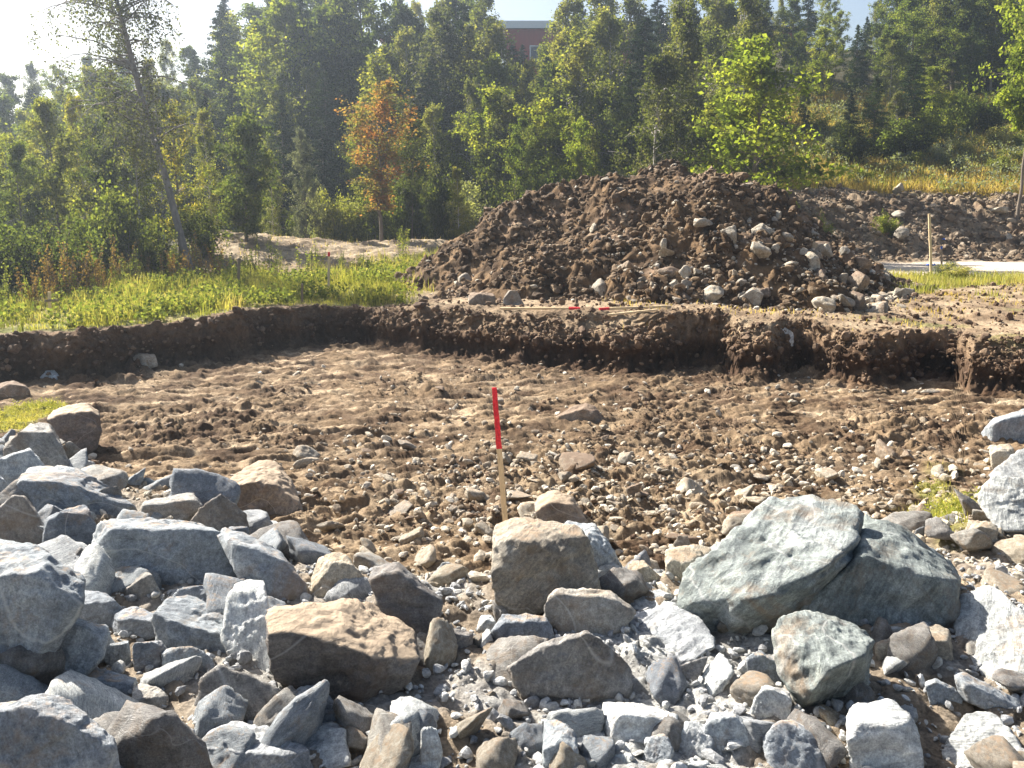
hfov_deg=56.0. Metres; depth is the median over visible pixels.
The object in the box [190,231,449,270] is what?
hump grass
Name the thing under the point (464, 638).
boulder
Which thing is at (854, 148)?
shrub
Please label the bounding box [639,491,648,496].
stone
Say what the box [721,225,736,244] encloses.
stone
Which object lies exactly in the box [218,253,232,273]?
weed
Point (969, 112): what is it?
shrub
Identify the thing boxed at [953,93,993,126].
aspen tree
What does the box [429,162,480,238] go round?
shrub
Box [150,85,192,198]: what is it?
birch tree
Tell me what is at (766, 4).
aspen tree
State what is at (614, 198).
mound clods
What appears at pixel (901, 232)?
boulder
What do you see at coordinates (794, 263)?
stone
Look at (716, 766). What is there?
rock
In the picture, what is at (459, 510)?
stone
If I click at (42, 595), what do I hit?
boulder
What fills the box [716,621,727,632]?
rock
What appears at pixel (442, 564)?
rock
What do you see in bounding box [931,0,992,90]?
aspen tree
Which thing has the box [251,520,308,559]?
rock
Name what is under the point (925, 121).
shrub
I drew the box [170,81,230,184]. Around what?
aspen tree
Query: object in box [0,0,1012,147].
sky
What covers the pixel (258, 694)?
boulder
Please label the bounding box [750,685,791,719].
boulder
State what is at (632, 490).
stone
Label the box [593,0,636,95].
birch tree
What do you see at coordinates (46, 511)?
rock
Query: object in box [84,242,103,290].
weed
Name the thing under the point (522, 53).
spruce tree
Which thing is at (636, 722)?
boulder
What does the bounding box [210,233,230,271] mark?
weed
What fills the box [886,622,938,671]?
rock
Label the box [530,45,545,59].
window
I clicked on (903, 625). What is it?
boulder
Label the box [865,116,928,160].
shrub
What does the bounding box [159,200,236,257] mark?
shrub
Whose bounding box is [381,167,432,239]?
shrub
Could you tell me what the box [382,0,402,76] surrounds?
birch tree
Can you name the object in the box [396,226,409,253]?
weed
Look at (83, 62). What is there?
aspen tree
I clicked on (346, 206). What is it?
shrub
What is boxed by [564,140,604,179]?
shrub
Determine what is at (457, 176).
birch tree
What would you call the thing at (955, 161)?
shrub
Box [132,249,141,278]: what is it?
weed
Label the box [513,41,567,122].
aspen tree
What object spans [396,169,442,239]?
shrub
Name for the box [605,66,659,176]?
spruce tree
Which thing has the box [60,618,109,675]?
boulder
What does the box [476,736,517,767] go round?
rock
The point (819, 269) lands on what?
stone
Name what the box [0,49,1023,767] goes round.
ground
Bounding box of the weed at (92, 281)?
[90,273,103,293]
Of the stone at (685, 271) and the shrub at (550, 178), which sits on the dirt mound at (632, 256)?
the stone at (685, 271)
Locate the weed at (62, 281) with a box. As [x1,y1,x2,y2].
[56,270,76,298]
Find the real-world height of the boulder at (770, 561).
0.702 m
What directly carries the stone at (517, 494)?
on the ground at (210, 387)
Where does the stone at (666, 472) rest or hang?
on the ground at (210, 387)
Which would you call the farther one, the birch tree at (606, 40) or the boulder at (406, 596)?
the birch tree at (606, 40)
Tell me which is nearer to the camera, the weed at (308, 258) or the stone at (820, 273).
the stone at (820, 273)
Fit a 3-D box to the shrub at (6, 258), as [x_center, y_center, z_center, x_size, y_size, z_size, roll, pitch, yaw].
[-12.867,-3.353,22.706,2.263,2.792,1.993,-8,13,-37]
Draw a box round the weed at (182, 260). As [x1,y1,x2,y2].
[164,250,186,277]
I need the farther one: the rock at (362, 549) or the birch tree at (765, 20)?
the birch tree at (765, 20)
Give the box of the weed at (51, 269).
[39,244,54,294]
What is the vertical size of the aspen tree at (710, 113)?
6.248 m
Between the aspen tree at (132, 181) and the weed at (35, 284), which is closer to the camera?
the weed at (35, 284)
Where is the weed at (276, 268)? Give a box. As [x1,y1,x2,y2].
[265,253,278,273]
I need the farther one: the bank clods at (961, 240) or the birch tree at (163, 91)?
the birch tree at (163, 91)
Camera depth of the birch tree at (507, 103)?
44.10 m
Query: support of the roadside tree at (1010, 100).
on the ground at (210, 387)
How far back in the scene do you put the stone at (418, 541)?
8.72 m
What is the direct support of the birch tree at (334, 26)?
on the ground at (210, 387)
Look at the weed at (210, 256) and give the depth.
29.68 m
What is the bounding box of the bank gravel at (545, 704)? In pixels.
[96,547,1023,767]
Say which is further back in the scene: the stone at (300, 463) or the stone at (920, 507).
the stone at (300, 463)
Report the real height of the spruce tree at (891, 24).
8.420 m
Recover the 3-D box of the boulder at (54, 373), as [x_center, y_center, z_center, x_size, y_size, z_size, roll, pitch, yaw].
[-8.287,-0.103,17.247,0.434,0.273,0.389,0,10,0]
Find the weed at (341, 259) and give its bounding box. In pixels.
[336,251,345,269]
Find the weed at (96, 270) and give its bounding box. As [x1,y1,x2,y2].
[76,253,101,289]
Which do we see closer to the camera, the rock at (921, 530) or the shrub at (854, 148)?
the rock at (921, 530)
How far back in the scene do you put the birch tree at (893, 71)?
58.45 m
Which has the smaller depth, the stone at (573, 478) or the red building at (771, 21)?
the stone at (573, 478)
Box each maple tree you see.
[205,108,283,241]
[678,32,863,207]
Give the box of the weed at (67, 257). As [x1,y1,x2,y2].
[60,242,80,290]
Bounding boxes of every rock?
[0,438,5,445]
[0,444,4,457]
[0,479,32,505]
[0,645,65,685]
[0,664,48,701]
[2,429,15,441]
[38,504,62,522]
[38,535,87,569]
[45,669,138,718]
[62,441,80,458]
[68,448,87,468]
[74,543,114,595]
[75,547,82,557]
[81,465,128,489]
[86,461,94,466]
[93,711,119,730]
[98,635,114,664]
[99,486,121,496]
[107,700,212,767]
[111,566,161,593]
[116,509,148,518]
[128,467,145,484]
[140,655,201,688]
[142,474,171,489]
[143,477,154,485]
[151,512,162,518]
[168,468,240,505]
[193,685,247,738]
[202,725,255,767]
[203,573,241,613]
[228,526,248,534]
[243,509,272,533]
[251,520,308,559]
[252,685,298,726]
[259,527,286,551]
[259,679,329,746]
[267,596,286,608]
[286,535,330,563]
[293,754,313,767]
[324,577,371,601]
[333,695,373,735]
[334,721,367,753]
[353,551,390,568]
[359,546,378,555]
[359,723,413,767]
[365,708,411,767]
[390,696,439,757]
[416,708,436,741]
[417,632,427,666]
[424,617,457,670]
[427,563,468,587]
[433,562,450,573]
[455,707,492,738]
[473,633,482,647]
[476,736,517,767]
[485,691,495,695]
[486,635,548,689]
[492,600,507,622]
[498,699,529,720]
[509,722,543,757]
[546,707,603,737]
[547,741,586,767]
[572,762,587,767]
[580,734,614,767]
[580,754,595,767]
[598,563,619,577]
[599,567,648,602]
[624,550,650,567]
[639,651,650,656]
[645,656,686,704]
[646,582,654,588]
[646,762,689,767]
[651,711,688,751]
[706,764,726,767]
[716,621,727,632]
[730,670,776,706]
[741,716,774,753]
[787,709,848,767]
[819,704,840,725]
[838,682,875,704]
[870,616,892,641]
[880,511,932,531]
[882,656,906,674]
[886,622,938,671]
[900,704,917,722]
[914,526,924,535]
[924,516,953,540]
[939,513,961,523]
[950,528,991,550]
[954,489,981,516]
[963,735,1023,767]
[964,639,976,655]
[965,520,979,528]
[966,567,972,576]
[972,509,989,520]
[981,566,1023,594]
[991,536,1023,564]
[991,668,1023,691]
[1012,761,1023,767]
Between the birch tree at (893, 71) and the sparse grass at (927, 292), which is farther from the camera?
the birch tree at (893, 71)
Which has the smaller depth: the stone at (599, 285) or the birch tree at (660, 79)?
the stone at (599, 285)
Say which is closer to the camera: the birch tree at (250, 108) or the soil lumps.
the soil lumps
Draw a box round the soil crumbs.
[2,308,1023,552]
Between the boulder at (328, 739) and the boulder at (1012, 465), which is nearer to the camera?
the boulder at (328, 739)
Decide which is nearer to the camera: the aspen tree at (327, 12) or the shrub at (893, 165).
the shrub at (893, 165)
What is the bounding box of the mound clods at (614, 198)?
[394,159,934,310]
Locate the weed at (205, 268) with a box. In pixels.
[200,260,210,278]
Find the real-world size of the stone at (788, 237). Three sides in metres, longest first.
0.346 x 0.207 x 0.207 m
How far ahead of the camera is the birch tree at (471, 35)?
55.01 m
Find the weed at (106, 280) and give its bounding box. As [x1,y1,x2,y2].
[100,273,112,287]
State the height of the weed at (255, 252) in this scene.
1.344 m
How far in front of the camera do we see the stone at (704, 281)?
21.06 m
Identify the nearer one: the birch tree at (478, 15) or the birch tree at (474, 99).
the birch tree at (474, 99)
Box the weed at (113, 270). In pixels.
[109,258,123,285]
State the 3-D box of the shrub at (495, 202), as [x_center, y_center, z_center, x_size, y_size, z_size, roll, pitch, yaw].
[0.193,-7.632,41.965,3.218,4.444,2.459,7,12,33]
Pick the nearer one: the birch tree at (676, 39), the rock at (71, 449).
the rock at (71, 449)
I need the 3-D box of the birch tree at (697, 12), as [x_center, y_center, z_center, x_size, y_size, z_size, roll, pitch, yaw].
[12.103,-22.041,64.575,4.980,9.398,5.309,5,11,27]
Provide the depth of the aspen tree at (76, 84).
52.23 m
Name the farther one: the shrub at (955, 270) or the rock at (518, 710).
the shrub at (955, 270)
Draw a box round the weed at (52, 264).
[48,249,76,290]
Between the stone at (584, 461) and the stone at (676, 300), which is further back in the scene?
the stone at (676, 300)
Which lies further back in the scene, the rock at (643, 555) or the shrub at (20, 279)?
the shrub at (20, 279)
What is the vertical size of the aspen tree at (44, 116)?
5.494 m
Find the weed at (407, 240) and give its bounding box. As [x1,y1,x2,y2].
[396,230,410,260]
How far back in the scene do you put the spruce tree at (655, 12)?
72.02 m
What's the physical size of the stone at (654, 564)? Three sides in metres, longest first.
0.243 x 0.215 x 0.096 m
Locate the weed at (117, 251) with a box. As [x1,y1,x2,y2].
[109,234,137,271]
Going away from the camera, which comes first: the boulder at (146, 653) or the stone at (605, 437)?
the boulder at (146, 653)
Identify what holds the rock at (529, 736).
on the ground at (210, 387)
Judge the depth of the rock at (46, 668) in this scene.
3.34 m
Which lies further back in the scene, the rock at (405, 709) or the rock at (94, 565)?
the rock at (94, 565)
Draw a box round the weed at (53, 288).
[40,278,56,306]
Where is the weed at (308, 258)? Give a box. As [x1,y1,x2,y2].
[295,247,313,272]
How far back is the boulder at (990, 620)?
3.93 m
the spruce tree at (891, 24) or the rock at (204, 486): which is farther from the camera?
the spruce tree at (891, 24)
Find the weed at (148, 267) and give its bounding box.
[137,256,150,277]
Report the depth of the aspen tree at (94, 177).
30.88 m
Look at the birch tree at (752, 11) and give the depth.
47.65 m
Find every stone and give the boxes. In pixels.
[293,445,320,458]
[293,457,319,469]
[316,521,344,531]
[360,537,376,551]
[361,448,370,451]
[387,501,412,515]
[391,489,403,496]
[398,439,416,448]
[399,527,424,545]
[412,538,421,544]
[414,544,436,567]
[435,386,444,390]
[448,505,458,512]
[452,403,458,409]
[454,508,466,515]
[458,273,471,282]
[466,488,484,501]
[475,520,492,535]
[496,452,510,464]
[498,397,503,403]
[507,491,531,498]
[516,451,537,462]
[517,501,535,518]
[558,471,571,481]
[559,452,595,470]
[569,475,579,482]
[578,497,592,505]
[589,223,596,232]
[591,278,606,295]
[597,525,609,541]
[599,424,608,429]
[600,176,609,181]
[601,434,608,439]
[606,500,622,506]
[610,524,618,530]
[617,452,631,463]
[621,261,634,271]
[621,494,627,502]
[626,483,642,498]
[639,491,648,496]
[650,559,659,568]
[658,247,674,256]
[658,266,678,277]
[660,238,666,247]
[660,469,671,474]
[665,533,700,544]
[669,279,679,286]
[672,297,681,302]
[673,535,690,546]
[674,283,685,290]
[676,478,707,497]
[679,265,691,278]
[681,279,691,285]
[682,292,690,299]
[693,218,712,226]
[693,268,701,274]
[701,278,708,285]
[703,285,723,302]
[720,513,748,535]
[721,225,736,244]
[729,510,750,514]
[734,484,755,496]
[737,278,746,285]
[745,496,767,505]
[749,241,771,258]
[751,223,765,235]
[753,473,769,480]
[760,287,770,297]
[761,225,772,233]
[771,243,779,251]
[776,211,780,218]
[781,261,798,266]
[782,232,793,241]
[788,399,797,404]
[790,392,800,396]
[799,248,807,254]
[806,251,819,270]
[811,249,822,259]
[811,296,835,312]
[812,242,817,248]
[814,467,838,478]
[815,268,825,273]
[816,244,825,253]
[817,241,831,258]
[817,269,828,279]
[822,243,832,257]
[837,294,854,306]
[839,246,850,254]
[839,273,847,281]
[846,271,869,292]
[849,291,867,311]
[855,256,871,269]
[865,296,875,302]
[867,301,887,312]
[871,291,888,296]
[871,294,880,299]
[874,296,888,302]
[874,438,902,459]
[878,302,884,312]
[884,273,890,281]
[886,288,912,296]
[893,288,902,297]
[896,303,905,308]
[899,299,907,302]
[900,449,913,460]
[915,503,932,512]
[921,389,939,392]
[931,464,944,474]
[973,462,987,465]
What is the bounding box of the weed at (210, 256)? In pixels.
[204,243,225,272]
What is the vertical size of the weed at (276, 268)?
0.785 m
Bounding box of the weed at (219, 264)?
[216,259,228,277]
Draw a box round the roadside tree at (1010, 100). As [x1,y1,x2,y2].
[972,0,1023,219]
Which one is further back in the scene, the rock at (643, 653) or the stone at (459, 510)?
the stone at (459, 510)
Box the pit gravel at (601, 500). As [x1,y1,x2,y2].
[16,363,1015,573]
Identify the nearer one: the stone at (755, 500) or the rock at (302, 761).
the rock at (302, 761)
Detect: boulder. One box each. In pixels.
[0,380,30,397]
[0,448,44,484]
[0,476,7,492]
[0,495,43,544]
[0,539,85,653]
[0,693,120,767]
[3,422,69,466]
[16,465,137,516]
[40,370,58,379]
[42,505,96,544]
[47,403,101,454]
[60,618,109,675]
[79,590,122,627]
[87,668,136,695]
[91,517,237,585]
[104,641,130,665]
[111,606,155,640]
[124,572,161,600]
[132,640,163,671]
[132,683,168,708]
[133,353,157,368]
[141,493,202,520]
[150,595,225,652]
[161,646,214,672]
[172,578,246,601]
[191,494,250,534]
[194,664,280,722]
[206,721,309,767]
[217,527,307,600]
[220,579,272,674]
[230,460,302,515]
[265,598,419,702]
[296,685,335,722]
[306,721,351,767]
[310,552,363,597]
[368,562,442,634]
[409,753,421,767]
[420,726,442,767]
[427,628,473,648]
[468,292,495,304]
[477,615,495,632]
[490,516,600,614]
[491,613,554,640]
[503,290,523,304]
[506,630,633,701]
[534,490,587,522]
[542,719,578,767]
[543,587,635,634]
[555,403,603,422]
[564,520,622,568]
[577,729,605,750]
[602,702,677,743]
[615,753,631,762]
[627,560,660,582]
[628,606,714,663]
[630,589,676,609]
[642,733,673,762]
[665,544,710,580]
[676,494,863,635]
[678,721,714,759]
[679,656,707,683]
[679,760,709,767]
[702,653,734,696]
[703,711,749,754]
[739,287,763,306]
[746,650,782,682]
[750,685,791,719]
[763,719,825,767]
[771,610,874,706]
[781,327,793,345]
[800,514,960,627]
[846,698,923,767]
[875,624,953,660]
[890,622,912,631]
[891,210,904,216]
[892,183,903,192]
[893,226,908,239]
[925,678,962,704]
[942,711,1021,765]
[954,585,1023,692]
[954,672,1020,709]
[970,521,998,552]
[978,476,1023,534]
[981,408,1023,443]
[988,448,1023,477]
[989,444,1014,469]
[991,207,1007,213]
[1005,233,1012,239]
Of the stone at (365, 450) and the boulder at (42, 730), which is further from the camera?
the stone at (365, 450)
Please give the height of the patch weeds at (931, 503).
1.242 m
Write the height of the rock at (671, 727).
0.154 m
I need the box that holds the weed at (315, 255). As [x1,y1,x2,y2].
[313,240,328,271]
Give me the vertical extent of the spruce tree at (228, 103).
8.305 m
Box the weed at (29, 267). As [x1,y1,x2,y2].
[22,254,51,293]
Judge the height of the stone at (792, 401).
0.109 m
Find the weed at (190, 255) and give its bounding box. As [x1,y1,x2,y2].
[182,248,195,268]
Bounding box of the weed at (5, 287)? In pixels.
[0,272,8,310]
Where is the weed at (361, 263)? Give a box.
[356,252,364,266]
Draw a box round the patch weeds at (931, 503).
[0,397,979,516]
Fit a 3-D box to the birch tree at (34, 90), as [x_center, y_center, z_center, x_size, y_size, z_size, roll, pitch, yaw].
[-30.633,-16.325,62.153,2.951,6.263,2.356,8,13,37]
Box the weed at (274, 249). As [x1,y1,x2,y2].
[266,234,279,274]
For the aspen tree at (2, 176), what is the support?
on the ground at (210, 387)
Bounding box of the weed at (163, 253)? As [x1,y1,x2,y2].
[160,240,169,273]
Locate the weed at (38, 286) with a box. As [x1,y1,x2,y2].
[22,275,41,303]
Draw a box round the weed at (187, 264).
[185,252,191,276]
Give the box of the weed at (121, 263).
[118,254,132,282]
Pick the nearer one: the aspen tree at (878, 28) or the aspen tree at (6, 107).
the aspen tree at (6, 107)
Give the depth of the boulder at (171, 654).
3.59 m
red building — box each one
[500,21,647,83]
[667,19,816,47]
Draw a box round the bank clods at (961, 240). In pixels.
[787,183,1023,261]
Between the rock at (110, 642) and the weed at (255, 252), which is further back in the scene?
the weed at (255, 252)
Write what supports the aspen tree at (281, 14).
on the ground at (210, 387)
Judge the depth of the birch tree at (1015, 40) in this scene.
60.02 m
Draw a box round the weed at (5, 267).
[0,259,9,296]
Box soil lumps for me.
[389,280,1023,335]
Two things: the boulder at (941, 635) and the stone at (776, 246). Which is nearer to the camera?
the boulder at (941, 635)
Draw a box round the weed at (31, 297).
[27,288,38,305]
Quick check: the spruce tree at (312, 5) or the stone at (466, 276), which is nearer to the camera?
the stone at (466, 276)
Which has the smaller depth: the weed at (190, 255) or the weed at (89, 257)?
the weed at (89, 257)
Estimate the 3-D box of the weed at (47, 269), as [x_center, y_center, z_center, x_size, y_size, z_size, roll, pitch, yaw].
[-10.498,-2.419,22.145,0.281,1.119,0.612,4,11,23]
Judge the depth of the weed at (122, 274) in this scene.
24.86 m
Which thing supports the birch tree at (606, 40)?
on the ground at (210, 387)
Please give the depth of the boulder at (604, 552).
4.67 m
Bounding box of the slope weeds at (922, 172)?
[715,87,1022,194]
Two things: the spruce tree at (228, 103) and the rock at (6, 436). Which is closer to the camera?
the rock at (6, 436)
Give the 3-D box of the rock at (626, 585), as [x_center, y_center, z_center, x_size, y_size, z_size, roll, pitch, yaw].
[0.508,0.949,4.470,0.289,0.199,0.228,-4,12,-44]
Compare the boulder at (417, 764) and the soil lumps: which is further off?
the soil lumps
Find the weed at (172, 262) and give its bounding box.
[159,254,175,282]
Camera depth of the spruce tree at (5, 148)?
55.61 m
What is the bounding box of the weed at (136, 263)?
[117,249,140,281]
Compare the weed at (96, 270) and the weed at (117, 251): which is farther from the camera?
the weed at (117, 251)
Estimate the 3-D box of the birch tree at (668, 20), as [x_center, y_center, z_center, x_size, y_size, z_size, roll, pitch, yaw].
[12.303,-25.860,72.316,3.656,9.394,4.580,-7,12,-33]
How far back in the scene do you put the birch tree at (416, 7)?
71.82 m
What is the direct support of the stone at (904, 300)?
on the ground at (210, 387)
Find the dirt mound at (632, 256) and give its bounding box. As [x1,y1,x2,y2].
[401,158,934,312]
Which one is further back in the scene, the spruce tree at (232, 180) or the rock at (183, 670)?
the spruce tree at (232, 180)
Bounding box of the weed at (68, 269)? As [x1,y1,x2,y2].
[57,241,92,298]
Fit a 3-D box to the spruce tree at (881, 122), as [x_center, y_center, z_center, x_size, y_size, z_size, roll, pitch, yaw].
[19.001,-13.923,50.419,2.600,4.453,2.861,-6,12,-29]
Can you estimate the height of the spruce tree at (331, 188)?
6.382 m
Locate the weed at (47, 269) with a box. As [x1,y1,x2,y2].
[43,255,61,299]
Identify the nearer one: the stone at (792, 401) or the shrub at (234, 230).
the stone at (792, 401)
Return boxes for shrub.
[0,202,92,294]
[0,214,22,289]
[0,220,34,294]
[3,260,35,294]
[41,226,110,289]
[54,159,139,280]
[92,180,168,277]
[132,247,204,269]
[133,212,175,275]
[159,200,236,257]
[216,223,242,232]
[239,184,280,233]
[283,211,311,236]
[285,220,318,238]
[306,184,332,238]
[315,179,363,241]
[330,197,358,241]
[341,178,398,241]
[342,192,372,241]
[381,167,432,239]
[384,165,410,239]
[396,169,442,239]
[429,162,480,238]
[433,178,466,239]
[447,186,493,235]
[457,173,491,232]
[467,191,488,213]
[474,156,547,207]
[531,158,574,184]
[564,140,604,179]
[625,156,657,178]
[797,109,836,132]
[814,208,840,234]
[817,136,842,150]
[831,119,868,128]
[832,117,885,164]
[848,166,890,178]
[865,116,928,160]
[869,147,890,158]
[870,208,902,235]
[873,129,933,155]
[878,160,900,169]
[892,89,959,152]
[892,150,924,163]
[915,93,966,141]
[926,139,953,166]
[926,259,957,275]
[936,262,979,278]
[939,153,972,167]
[943,75,981,136]
[948,134,984,157]
[955,86,1012,134]
[982,124,1016,145]
[983,149,1016,172]
[994,149,1023,161]
[1007,132,1023,146]
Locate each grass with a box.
[0,245,438,331]
[0,396,981,530]
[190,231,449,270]
[602,275,1023,330]
[714,89,1023,196]
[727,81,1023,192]
[889,268,1023,297]
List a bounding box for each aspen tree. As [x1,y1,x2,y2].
[0,72,29,142]
[0,93,43,218]
[0,95,98,239]
[0,120,31,242]
[0,128,12,181]
[0,136,55,255]
[4,94,99,245]
[36,63,76,132]
[56,73,157,224]
[63,67,135,192]
[73,55,99,111]
[92,101,172,231]
[127,98,223,253]
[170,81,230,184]
[174,44,210,89]
[200,2,281,118]
[203,40,275,167]
[217,0,317,182]
[266,0,312,96]
[281,0,315,52]
[292,0,405,172]
[302,0,403,125]
[330,132,396,210]
[353,0,379,52]
[371,2,450,138]
[435,52,518,206]
[436,78,533,214]
[452,0,518,64]
[489,93,604,203]
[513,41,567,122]
[521,59,594,175]
[597,98,672,176]
[689,87,750,182]
[696,0,742,51]
[697,0,747,58]
[698,0,741,106]
[746,0,779,55]
[770,0,824,74]
[784,30,810,88]
[793,86,811,131]
[802,26,846,101]
[803,0,842,50]
[826,10,853,67]
[860,0,922,67]
[864,25,907,94]
[873,0,939,88]
[874,0,957,79]
[910,65,967,116]
[911,0,1012,91]
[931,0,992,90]
[941,92,961,124]
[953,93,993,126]
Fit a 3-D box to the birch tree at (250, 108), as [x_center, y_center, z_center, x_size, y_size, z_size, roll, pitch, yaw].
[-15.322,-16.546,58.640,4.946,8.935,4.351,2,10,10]
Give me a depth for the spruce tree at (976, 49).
57.96 m
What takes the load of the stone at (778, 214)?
on the dirt mound at (632, 256)
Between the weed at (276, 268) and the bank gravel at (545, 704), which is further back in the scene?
the weed at (276, 268)
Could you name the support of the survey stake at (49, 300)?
on the ground at (210, 387)
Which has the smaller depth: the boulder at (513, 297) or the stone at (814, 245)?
the boulder at (513, 297)
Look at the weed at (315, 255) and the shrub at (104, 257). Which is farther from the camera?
the weed at (315, 255)
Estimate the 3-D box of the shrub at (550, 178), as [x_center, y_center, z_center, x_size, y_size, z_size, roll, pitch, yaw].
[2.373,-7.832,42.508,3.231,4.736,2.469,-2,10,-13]
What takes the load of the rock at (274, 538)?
on the ground at (210, 387)
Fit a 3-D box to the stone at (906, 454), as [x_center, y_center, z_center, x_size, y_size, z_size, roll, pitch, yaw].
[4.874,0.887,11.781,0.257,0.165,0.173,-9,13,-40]
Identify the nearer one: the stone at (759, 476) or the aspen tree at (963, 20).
the stone at (759, 476)
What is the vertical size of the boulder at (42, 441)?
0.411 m
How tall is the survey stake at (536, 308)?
0.145 m
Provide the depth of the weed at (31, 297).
20.95 m
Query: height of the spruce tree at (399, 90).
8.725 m
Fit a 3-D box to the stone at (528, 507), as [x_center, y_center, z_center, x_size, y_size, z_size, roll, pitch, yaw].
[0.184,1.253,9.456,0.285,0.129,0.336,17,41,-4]
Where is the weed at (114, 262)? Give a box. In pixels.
[108,247,119,282]
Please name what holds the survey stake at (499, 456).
on the ground at (210, 387)
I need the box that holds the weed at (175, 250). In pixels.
[151,231,180,271]
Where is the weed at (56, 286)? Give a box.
[44,275,60,302]
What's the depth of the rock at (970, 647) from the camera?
3.87 m
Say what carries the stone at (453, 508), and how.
on the ground at (210, 387)
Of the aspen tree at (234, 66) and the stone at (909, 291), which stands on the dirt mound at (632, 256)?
the stone at (909, 291)
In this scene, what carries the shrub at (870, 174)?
on the ground at (210, 387)
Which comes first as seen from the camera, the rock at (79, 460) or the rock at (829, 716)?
the rock at (829, 716)
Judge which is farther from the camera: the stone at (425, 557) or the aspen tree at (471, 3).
the aspen tree at (471, 3)
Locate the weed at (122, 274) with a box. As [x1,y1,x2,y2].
[114,268,125,284]
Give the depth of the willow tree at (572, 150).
40.84 m
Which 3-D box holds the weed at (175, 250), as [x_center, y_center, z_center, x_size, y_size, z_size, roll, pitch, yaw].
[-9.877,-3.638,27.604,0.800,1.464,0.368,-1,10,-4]
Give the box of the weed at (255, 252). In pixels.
[240,233,260,273]
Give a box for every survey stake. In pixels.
[44,292,58,313]
[237,258,240,279]
[301,283,302,303]
[327,252,329,292]
[492,387,507,520]
[499,307,579,309]
[599,305,670,309]
[607,309,657,315]
[928,214,931,272]
[940,246,942,267]
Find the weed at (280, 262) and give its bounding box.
[277,252,282,271]
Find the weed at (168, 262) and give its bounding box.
[156,245,173,275]
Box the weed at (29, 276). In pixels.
[19,261,37,294]
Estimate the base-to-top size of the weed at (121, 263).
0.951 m
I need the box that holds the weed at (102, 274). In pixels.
[94,264,106,288]
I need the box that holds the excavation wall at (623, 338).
[0,302,1023,387]
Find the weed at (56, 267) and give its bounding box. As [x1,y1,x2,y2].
[36,241,70,294]
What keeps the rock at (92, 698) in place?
on the ground at (210, 387)
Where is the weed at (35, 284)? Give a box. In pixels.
[14,266,41,308]
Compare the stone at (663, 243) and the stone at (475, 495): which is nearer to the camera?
the stone at (475, 495)
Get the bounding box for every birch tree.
[0,106,50,237]
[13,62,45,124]
[23,81,51,151]
[42,89,96,218]
[50,132,100,231]
[51,84,65,122]
[52,91,122,249]
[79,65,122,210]
[109,103,173,246]
[115,75,167,197]
[133,80,154,166]
[134,118,190,240]
[141,56,170,130]
[143,81,195,220]
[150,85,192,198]
[151,38,178,102]
[173,74,227,219]
[188,107,232,230]
[194,10,263,154]
[233,35,285,173]
[257,59,314,214]
[258,150,290,235]
[260,0,284,54]
[266,0,315,96]
[278,64,343,190]
[317,0,362,86]
[331,48,428,221]
[366,42,422,175]
[375,96,430,204]
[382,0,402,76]
[383,25,446,155]
[384,1,489,185]
[408,0,427,100]
[410,0,447,126]
[415,102,471,202]
[418,21,485,171]
[438,76,495,203]
[441,166,470,236]
[442,15,526,184]
[467,91,523,209]
[470,0,517,80]
[511,57,541,180]
[512,97,572,188]
[517,31,628,181]
[518,42,554,126]
[537,25,609,157]
[542,0,608,131]
[557,0,627,125]
[581,3,651,163]
[582,122,605,174]
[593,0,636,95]
[603,0,673,122]
[604,48,716,177]
[618,0,747,174]
[640,85,711,163]
[650,19,708,143]
[657,94,702,165]
[661,0,674,29]
[664,0,712,96]
[673,80,712,145]
[673,105,707,166]
[684,0,733,137]
[693,0,795,177]
[735,10,789,120]
[771,0,786,53]
[864,0,885,59]
[879,39,907,104]
[883,91,921,137]
[915,0,965,88]
[923,0,957,75]
[969,0,1014,91]
[995,0,1022,72]
[996,3,1023,90]
[999,36,1021,87]
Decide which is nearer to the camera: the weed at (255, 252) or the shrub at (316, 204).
the weed at (255, 252)
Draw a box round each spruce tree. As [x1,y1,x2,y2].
[0,114,25,206]
[22,88,48,202]
[113,50,147,90]
[179,49,202,140]
[182,95,236,230]
[187,5,261,187]
[196,85,264,227]
[200,0,251,93]
[215,139,262,231]
[259,94,312,235]
[269,0,352,205]
[281,126,327,237]
[287,70,357,220]
[297,126,346,223]
[298,13,356,194]
[299,0,345,84]
[310,0,376,187]
[336,86,368,240]
[385,78,420,238]
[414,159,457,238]
[415,62,457,188]
[424,0,485,170]
[427,5,482,170]
[501,45,523,91]
[511,44,531,105]
[517,56,563,189]
[572,5,590,38]
[586,69,616,176]
[600,14,662,161]
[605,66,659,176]
[642,0,670,74]
[649,8,672,58]
[742,0,782,72]
[785,0,823,86]
[808,38,836,88]
[826,93,864,166]
[838,25,871,97]
[848,17,875,84]
[856,76,894,157]
[878,2,909,54]
[886,55,950,151]
[918,48,940,100]
[944,0,1017,93]
[945,18,993,106]
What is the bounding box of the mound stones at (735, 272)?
[414,163,942,313]
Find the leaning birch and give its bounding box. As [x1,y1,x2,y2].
[26,0,239,270]
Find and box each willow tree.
[492,117,549,202]
[553,116,598,182]
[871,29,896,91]
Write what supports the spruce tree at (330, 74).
on the ground at (210, 387)
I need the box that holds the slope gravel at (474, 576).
[66,481,1023,606]
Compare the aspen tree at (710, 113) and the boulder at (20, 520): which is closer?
the boulder at (20, 520)
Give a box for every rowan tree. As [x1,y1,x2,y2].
[334,77,432,241]
[390,117,431,238]
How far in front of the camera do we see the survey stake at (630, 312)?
18.80 m
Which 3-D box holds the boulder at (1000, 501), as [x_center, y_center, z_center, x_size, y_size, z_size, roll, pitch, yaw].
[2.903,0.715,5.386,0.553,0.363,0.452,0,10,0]

